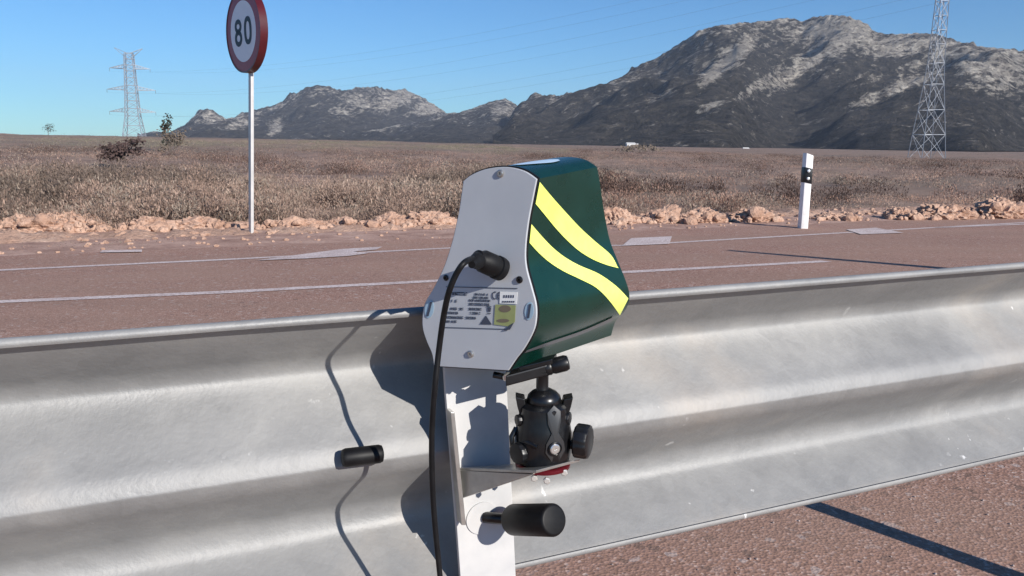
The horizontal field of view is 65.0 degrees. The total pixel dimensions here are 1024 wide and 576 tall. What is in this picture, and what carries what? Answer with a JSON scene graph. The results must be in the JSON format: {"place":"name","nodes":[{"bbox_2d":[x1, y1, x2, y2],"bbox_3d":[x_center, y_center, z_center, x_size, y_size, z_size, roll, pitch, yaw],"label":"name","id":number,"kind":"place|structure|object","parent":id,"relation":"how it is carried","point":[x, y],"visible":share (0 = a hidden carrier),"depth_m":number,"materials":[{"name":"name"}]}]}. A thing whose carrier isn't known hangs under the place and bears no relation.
{"place":"outdoors","nodes":[
{"label":"outdoors","id":0,"kind":"place"},
{"bbox_2d":[137,85,447,139],"bbox_3d":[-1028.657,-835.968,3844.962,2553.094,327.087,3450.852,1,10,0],"label":"hills","id":1,"kind":"structure","parent":0,"point":[379,111],"depth_m":3504.29,"materials":[{"name":"grey stone"}]},
{"bbox_2d":[307,98,516,143],"bbox_3d":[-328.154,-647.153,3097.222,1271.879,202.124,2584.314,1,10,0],"label":"hills","id":2,"kind":"structure","parent":0,"point":[483,123],"depth_m":2720.56,"materials":[{"name":"grey stone"}]},
{"bbox_2d":[0,218,1023,575],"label":"road","id":3,"kind":"structure","parent":0,"point":[966,536],"depth_m":6.03,"materials":[{"name":"asphalt"}]},
{"bbox_2d":[101,250,141,251],"bbox_3d":[-4.496,-0.427,9.268,0.469,0.001,0.203,-2,10,-13],"label":"road marking","id":4,"kind":"object","parent":3,"relation":"on","point":[121,251],"visible":1,"depth_m":9.24,"materials":[{"name":"paint"}]},
{"bbox_2d":[262,247,380,259],"bbox_3d":[-2.007,-0.386,9.124,0.593,0.027,1.814,6,12,29],"label":"road marking","id":5,"kind":"object","parent":3,"relation":"on","point":[341,252],"visible":1,"depth_m":9.04,"materials":[{"name":"paint"}]},
{"bbox_2d":[0,260,829,302],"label":"lane line","id":6,"kind":"object","parent":3,"relation":"on","point":[227,291],"visible":0.76,"depth_m":6.55,"materials":[{"name":"paint"}]},
{"bbox_2d":[0,262,1023,575],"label":"guardrail","id":7,"kind":"object","parent":3,"relation":"on","point":[216,448],"visible":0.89,"depth_m":0.92,"materials":[{"name":"metal"}]},
{"bbox_2d":[341,445,383,466],"bbox_3d":[-0.153,0.172,0.822,0.043,0.020,0.019,-4,11,-24],"label":"handle","id":8,"kind":"object","parent":7,"relation":"attached to","point":[361,455],"visible":1,"depth_m":0.81,"materials":[{"name":"black plastic"}]},
{"bbox_2d":[443,367,579,575],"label":"mounting bracket","id":9,"kind":"object","parent":7,"relation":"attached to","point":[491,520],"visible":0.83,"depth_m":0.86,"materials":[{"name":"white metal"}]},
{"bbox_2d":[493,354,593,483],"bbox_3d":[0.033,0.127,0.799,0.091,0.124,0.062,6,12,29],"label":"ball head","id":10,"kind":"object","parent":9,"relation":"on","point":[541,432],"visible":0.99,"depth_m":0.78},
{"bbox_2d":[422,157,628,370],"bbox_3d":[0.019,-0.026,0.831,0.163,0.216,0.188,7,12,30],"label":"radar box","id":11,"kind":"object","parent":10,"relation":"on","point":[540,226],"visible":0.98,"depth_m":0.76,"materials":[{"name":"green paint"}]},
{"bbox_2d":[429,250,509,575],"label":"power cable","id":12,"kind":"object","parent":11,"relation":"hanging from","point":[492,265],"visible":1,"depth_m":0.72,"materials":[{"name":"black rubber"}]},
{"bbox_2d":[0,222,1023,270],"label":"lane line","id":13,"kind":"object","parent":3,"relation":"on","point":[441,248],"visible":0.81,"depth_m":9.40,"materials":[{"name":"paint"}]},
{"bbox_2d":[622,236,671,245],"bbox_3d":[1.835,-0.631,10.714,0.560,0.028,1.559,3,10,14],"label":"road marking","id":14,"kind":"object","parent":3,"relation":"on","point":[650,240],"visible":1,"depth_m":10.59,"materials":[{"name":"paint"}]},
{"bbox_2d":[797,153,812,228],"bbox_3d":[4.697,-1.503,12.855,0.148,1.298,0.189,1,10,0],"label":"delineator post","id":15,"kind":"object","parent":3,"relation":"on","point":[805,187],"visible":0.91,"depth_m":12.80,"materials":[{"name":"white plastic"}]},
{"bbox_2d":[611,472,1018,574],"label":"loose grit","id":16,"kind":"object","parent":3,"relation":"on","point":[773,522],"visible":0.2,"depth_m":2.35,"materials":[{"name":"beige gravel"}]},
{"bbox_2d":[846,228,902,233],"bbox_3d":[5.477,-0.880,12.346,0.788,0.027,1.289,1,10,0],"label":"road marking","id":17,"kind":"object","parent":3,"relation":"on","point":[870,231],"visible":1,"depth_m":12.21,"materials":[{"name":"paint"}]},
{"bbox_2d":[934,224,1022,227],"bbox_3d":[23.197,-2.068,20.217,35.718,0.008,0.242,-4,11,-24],"label":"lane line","id":18,"kind":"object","parent":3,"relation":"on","point":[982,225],"visible":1,"depth_m":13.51,"materials":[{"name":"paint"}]},
{"bbox_2d":[0,133,1023,227],"bbox_3d":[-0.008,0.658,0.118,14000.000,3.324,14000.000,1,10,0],"label":"ground","id":19,"kind":"structure","parent":0,"point":[922,190],"depth_m":54.25,"materials":[{"name":"soil"}]},
{"bbox_2d":[42,124,53,135],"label":"bush","id":20,"kind":"object","parent":19,"relation":"on","point":[48,128],"visible":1,"depth_m":162.40,"materials":[{"name":"green plant"}]},
{"bbox_2d":[1,211,107,231],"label":"earth heap","id":21,"kind":"object","parent":19,"relation":"on","point":[46,222],"visible":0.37,"depth_m":11.09,"materials":[{"name":"beige soil"}]},
{"bbox_2d":[51,213,115,232],"bbox_3d":[-6.081,-0.797,11.442,0.784,0.555,0.850,1,10,0],"label":"earth heap","id":22,"kind":"object","parent":19,"relation":"on","point":[76,227],"visible":0.45,"depth_m":11.20,"materials":[{"name":"beige soil"}]},
{"bbox_2d":[86,136,152,168],"bbox_3d":[-17.328,-6.014,35.753,2.500,1.542,2.086,1,10,0],"label":"dark bush","id":23,"kind":"object","parent":19,"relation":"on","point":[116,153],"visible":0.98,"depth_m":35.45,"materials":[{"name":"brown plant"}]},
{"bbox_2d":[108,48,155,135],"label":"power pylon","id":24,"kind":"object","parent":19,"relation":"on","point":[134,80],"visible":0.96,"depth_m":427.61,"materials":[{"name":"metal"}]},
{"bbox_2d":[117,0,636,71],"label":"power line","id":25,"kind":"object","parent":24,"relation":"hanging from","point":[404,46],"visible":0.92,"depth_m":273.88,"materials":[{"name":"grey metal"}]},
{"bbox_2d":[154,1,680,72],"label":"power line","id":26,"kind":"object","parent":24,"relation":"hanging from","point":[464,44],"visible":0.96,"depth_m":271.86,"materials":[{"name":"grey metal"}]},
{"bbox_2d":[160,113,174,151],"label":"tree","id":27,"kind":"object","parent":19,"relation":"on","point":[166,126],"visible":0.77,"depth_m":67.79,"materials":[{"name":"green plant"}]},
{"bbox_2d":[151,128,193,156],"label":"dry bush","id":28,"kind":"object","parent":19,"relation":"on","point":[175,140],"visible":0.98,"depth_m":56.34,"materials":[{"name":"brown plant"}]},
{"bbox_2d":[0,204,974,255],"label":"gravel verge","id":29,"kind":"structure","parent":19,"relation":"on","point":[278,239],"depth_m":10.78,"materials":[{"name":"brown gravel"}]},
{"bbox_2d":[0,213,42,229],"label":"earth heap","id":30,"kind":"object","parent":29,"relation":"on","point":[6,223],"visible":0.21,"depth_m":11.03,"materials":[{"name":"beige soil"}]},
{"bbox_2d":[118,216,177,231],"bbox_3d":[-5.277,-0.816,11.673,0.810,0.453,0.783,-4,11,-24],"label":"earth heap","id":31,"kind":"object","parent":29,"relation":"on","point":[154,221],"visible":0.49,"depth_m":11.50,"materials":[{"name":"beige soil"}]},
{"bbox_2d":[144,215,230,231],"bbox_3d":[-4.776,-0.847,11.874,1.287,0.462,0.876,-4,11,-25],"label":"earth heap","id":32,"kind":"object","parent":29,"relation":"on","point":[194,222],"visible":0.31,"depth_m":11.63,"materials":[{"name":"beige soil"}]},
{"bbox_2d":[204,218,256,228],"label":"earth heap","id":33,"kind":"object","parent":29,"relation":"on","point":[214,223],"visible":0.46,"depth_m":11.70,"materials":[{"name":"beige soil"}]},
{"bbox_2d":[226,0,267,232],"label":"speed sign","id":34,"kind":"object","parent":29,"relation":"on","point":[247,31],"visible":0.99,"depth_m":10.95,"materials":[{"name":"grey metal"}]},
{"bbox_2d":[254,219,295,229],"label":"earth heap","id":35,"kind":"object","parent":29,"relation":"on","point":[268,223],"visible":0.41,"depth_m":11.98,"materials":[{"name":"beige soil"}]},
{"bbox_2d":[277,215,326,227],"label":"earth heap","id":36,"kind":"object","parent":29,"relation":"on","point":[293,220],"visible":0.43,"depth_m":11.99,"materials":[{"name":"beige soil"}]},
{"bbox_2d":[317,215,356,228],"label":"earth heap","id":37,"kind":"object","parent":29,"relation":"on","point":[346,220],"visible":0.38,"depth_m":12.25,"materials":[{"name":"beige soil"}]},
{"bbox_2d":[357,211,416,227],"bbox_3d":[-1.965,-0.933,12.539,0.929,0.508,0.887,-2,11,-15],"label":"earth heap","id":38,"kind":"object","parent":29,"relation":"on","point":[392,217],"visible":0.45,"depth_m":12.45,"materials":[{"name":"beige soil"}]},
{"bbox_2d":[401,210,456,227],"bbox_3d":[-1.326,-0.975,12.801,1.109,0.508,0.845,-3,11,-22],"label":"earth heap","id":39,"kind":"object","parent":29,"relation":"on","point":[422,218],"visible":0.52,"depth_m":12.59,"materials":[{"name":"beige soil"}]},
{"bbox_2d":[0,211,872,248],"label":"verge weeds","id":40,"kind":"object","parent":29,"relation":"on","point":[175,239],"visible":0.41,"depth_m":10.20,"materials":[{"name":"brown plant"}]},
{"bbox_2d":[0,206,909,253],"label":"rubble","id":41,"kind":"object","parent":29,"relation":"on","point":[269,231],"visible":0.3,"depth_m":11.11,"materials":[{"name":"beige stone"}]},
{"bbox_2d":[0,204,973,243],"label":"earth bank","id":42,"kind":"structure","parent":29,"relation":"on","point":[8,235],"depth_m":11.23,"materials":[{"name":"beige soil"}]},
{"bbox_2d":[604,206,641,224],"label":"earth heap","id":43,"kind":"object","parent":29,"relation":"on","point":[614,215],"visible":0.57,"depth_m":13.40,"materials":[{"name":"beige soil"}]},
{"bbox_2d":[641,204,683,223],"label":"earth heap","id":44,"kind":"object","parent":29,"relation":"on","point":[668,213],"visible":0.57,"depth_m":13.63,"materials":[{"name":"beige soil"}]},
{"bbox_2d":[680,206,734,224],"bbox_3d":[3.245,-1.153,14.018,1.274,0.530,0.910,-6,12,-32],"label":"earth heap","id":45,"kind":"object","parent":29,"relation":"on","point":[696,216],"visible":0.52,"depth_m":13.73,"materials":[{"name":"beige soil"}]},
{"bbox_2d":[729,206,783,222],"bbox_3d":[4.265,-1.193,14.298,1.079,0.574,0.820,-3,11,-21],"label":"earth heap","id":46,"kind":"object","parent":29,"relation":"on","point":[755,214],"visible":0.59,"depth_m":14.02,"materials":[{"name":"beige soil"}]},
{"bbox_2d":[809,210,862,220],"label":"earth heap","id":47,"kind":"object","parent":29,"relation":"on","point":[829,215],"visible":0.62,"depth_m":14.47,"materials":[{"name":"beige soil"}]},
{"bbox_2d":[881,206,925,219],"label":"earth heap","id":48,"kind":"object","parent":29,"relation":"on","point":[899,213],"visible":0.59,"depth_m":14.85,"materials":[{"name":"beige soil"}]},
{"bbox_2d":[915,203,978,219],"bbox_3d":[8.283,-1.339,15.407,1.610,0.599,1.135,-2,11,-17],"label":"earth heap","id":49,"kind":"object","parent":29,"relation":"on","point":[953,211],"visible":0.61,"depth_m":15.03,"materials":[{"name":"beige soil"}]},
{"bbox_2d":[970,195,1023,218],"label":"earth heap","id":50,"kind":"object","parent":29,"relation":"on","point":[996,207],"visible":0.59,"depth_m":15.31,"materials":[{"name":"beige soil"}]},
{"bbox_2d":[0,134,1023,230],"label":"dry scrub","id":51,"kind":"object","parent":19,"relation":"on","point":[175,193],"visible":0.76,"depth_m":17.94,"materials":[{"name":"brown plant"}]},
{"bbox_2d":[6,132,1023,158],"bbox_3d":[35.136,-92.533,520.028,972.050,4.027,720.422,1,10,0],"label":"distant bushes","id":52,"kind":"object","parent":19,"relation":"on","point":[697,148],"visible":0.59,"depth_m":357.42,"materials":[{"name":"plant"}]},
{"bbox_2d":[611,143,664,152],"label":"bush","id":53,"kind":"object","parent":19,"relation":"on","point":[637,146],"visible":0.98,"depth_m":116.07,"materials":[{"name":"brown plant"}]},
{"bbox_2d":[907,0,949,157],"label":"power pylon","id":54,"kind":"object","parent":19,"relation":"on","point":[934,62],"visible":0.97,"depth_m":176.84,"materials":[{"name":"metal"}]},
{"bbox_2d":[107,1,740,92],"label":"power line","id":55,"kind":"object","parent":54,"relation":"hanging from","point":[480,56],"visible":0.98,"depth_m":253.48,"materials":[{"name":"grey metal"}]},
{"bbox_2d":[185,2,802,94],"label":"power line","id":56,"kind":"object","parent":54,"relation":"hanging from","point":[465,69],"visible":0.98,"depth_m":259.05,"materials":[{"name":"grey metal"}]},
{"bbox_2d":[125,1,894,115],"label":"power line","id":57,"kind":"object","parent":54,"relation":"hanging from","point":[609,62],"visible":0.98,"depth_m":222.84,"materials":[{"name":"grey metal"}]},
{"bbox_2d":[175,2,939,116],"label":"power line","id":58,"kind":"object","parent":54,"relation":"hanging from","point":[621,69],"visible":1,"depth_m":232.29,"materials":[{"name":"grey metal"}]},
{"bbox_2d":[0,0,1023,135],"label":"sky","id":59,"kind":"structure","parent":0,"point":[57,56],"materials":[{"name":"blue"}]},
{"bbox_2d":[493,15,1023,151],"bbox_3d":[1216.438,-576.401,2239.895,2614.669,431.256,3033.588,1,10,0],"label":"mountain","id":60,"kind":"structure","parent":0,"point":[853,84],"depth_m":1632.14,"materials":[{"name":"grey stone"}]}
]}

